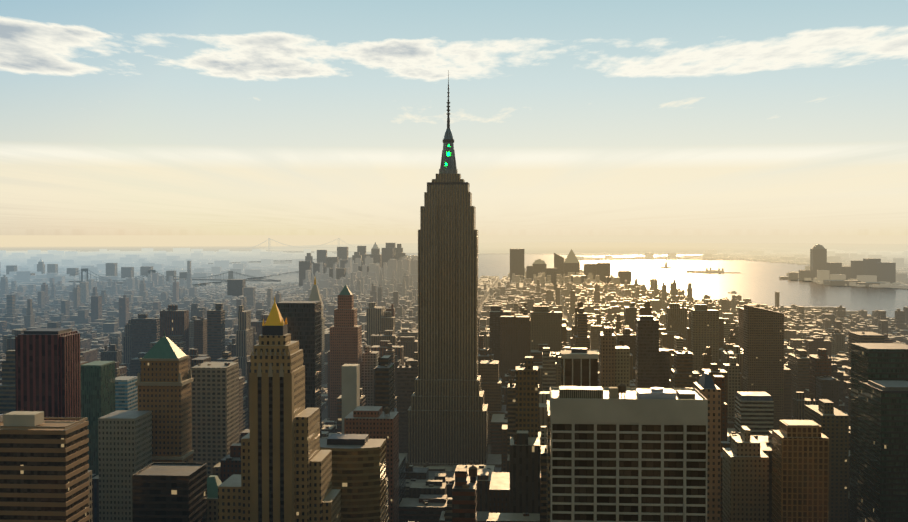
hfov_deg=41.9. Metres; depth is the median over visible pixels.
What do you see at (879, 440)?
green tower glass
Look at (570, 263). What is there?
downtown skyline
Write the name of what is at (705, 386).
slender tower
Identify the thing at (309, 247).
verrazzano bridge
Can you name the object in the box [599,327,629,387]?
building
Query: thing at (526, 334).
manhattan city
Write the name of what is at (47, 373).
maroon tower
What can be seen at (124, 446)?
pale grey block
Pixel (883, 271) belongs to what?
jersey city skyline
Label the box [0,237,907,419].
land
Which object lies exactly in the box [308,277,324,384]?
clock tower spire
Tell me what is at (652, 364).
building
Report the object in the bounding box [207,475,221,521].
building
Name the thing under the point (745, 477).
building
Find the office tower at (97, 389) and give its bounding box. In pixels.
[81,361,114,474]
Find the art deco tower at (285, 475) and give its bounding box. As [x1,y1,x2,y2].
[218,297,340,521]
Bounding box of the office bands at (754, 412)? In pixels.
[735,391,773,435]
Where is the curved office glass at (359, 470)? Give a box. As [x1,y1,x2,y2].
[320,434,385,521]
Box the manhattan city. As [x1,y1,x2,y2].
[0,255,907,521]
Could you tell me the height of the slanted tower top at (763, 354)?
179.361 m
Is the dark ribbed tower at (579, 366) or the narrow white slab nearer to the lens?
the dark ribbed tower at (579, 366)
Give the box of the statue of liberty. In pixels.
[660,257,671,267]
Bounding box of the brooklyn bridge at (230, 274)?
[173,271,280,281]
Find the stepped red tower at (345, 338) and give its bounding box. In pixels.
[330,285,361,421]
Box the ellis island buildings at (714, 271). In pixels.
[686,267,723,272]
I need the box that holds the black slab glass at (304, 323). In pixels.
[277,301,321,437]
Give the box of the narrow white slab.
[342,364,359,433]
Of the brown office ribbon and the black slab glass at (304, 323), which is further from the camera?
the black slab glass at (304, 323)
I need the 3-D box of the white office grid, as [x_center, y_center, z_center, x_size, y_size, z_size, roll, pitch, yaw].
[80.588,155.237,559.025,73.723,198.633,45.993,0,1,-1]
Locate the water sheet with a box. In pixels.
[0,235,907,317]
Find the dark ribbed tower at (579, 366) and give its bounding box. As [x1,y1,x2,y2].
[561,348,597,385]
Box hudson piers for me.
[804,307,891,319]
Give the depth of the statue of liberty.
9331.19 m
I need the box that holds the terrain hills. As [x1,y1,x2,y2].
[0,240,907,253]
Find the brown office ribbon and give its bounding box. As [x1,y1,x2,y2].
[0,411,88,521]
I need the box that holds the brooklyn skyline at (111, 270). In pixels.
[6,259,186,281]
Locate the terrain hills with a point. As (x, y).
(556, 246)
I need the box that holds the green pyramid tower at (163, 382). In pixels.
[135,331,193,462]
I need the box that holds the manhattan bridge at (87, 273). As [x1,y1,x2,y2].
[69,268,167,283]
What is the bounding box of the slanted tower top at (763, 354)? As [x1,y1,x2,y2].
[743,304,783,429]
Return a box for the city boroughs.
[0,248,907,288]
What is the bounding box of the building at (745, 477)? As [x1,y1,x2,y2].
[722,426,768,521]
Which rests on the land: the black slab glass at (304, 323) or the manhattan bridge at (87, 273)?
the black slab glass at (304, 323)
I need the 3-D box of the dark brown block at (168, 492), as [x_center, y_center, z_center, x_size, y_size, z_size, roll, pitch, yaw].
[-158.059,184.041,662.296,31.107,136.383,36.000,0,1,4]
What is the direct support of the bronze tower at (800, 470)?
on the land
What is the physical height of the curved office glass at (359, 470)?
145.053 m
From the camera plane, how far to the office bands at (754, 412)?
1003.07 m
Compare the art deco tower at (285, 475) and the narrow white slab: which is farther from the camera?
the narrow white slab
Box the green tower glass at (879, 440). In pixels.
[850,343,907,521]
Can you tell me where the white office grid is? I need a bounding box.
[550,383,707,521]
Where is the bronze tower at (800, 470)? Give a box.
[772,420,828,521]
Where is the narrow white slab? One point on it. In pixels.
(350, 387)
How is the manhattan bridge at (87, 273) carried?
on the water sheet
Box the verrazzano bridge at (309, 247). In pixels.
[242,238,354,250]
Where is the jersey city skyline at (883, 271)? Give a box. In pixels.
[779,244,895,286]
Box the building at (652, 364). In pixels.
[635,316,669,387]
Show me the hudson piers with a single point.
(831, 309)
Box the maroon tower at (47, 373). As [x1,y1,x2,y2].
[15,328,80,420]
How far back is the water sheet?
8989.23 m
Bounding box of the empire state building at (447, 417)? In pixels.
[399,70,501,466]
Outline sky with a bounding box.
[0,0,907,234]
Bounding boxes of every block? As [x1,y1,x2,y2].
[98,410,151,521]
[132,462,206,521]
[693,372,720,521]
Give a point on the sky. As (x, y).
(118, 117)
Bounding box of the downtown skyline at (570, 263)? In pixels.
[227,242,631,296]
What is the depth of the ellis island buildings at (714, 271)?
8172.43 m
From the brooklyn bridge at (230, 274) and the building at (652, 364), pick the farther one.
the brooklyn bridge at (230, 274)

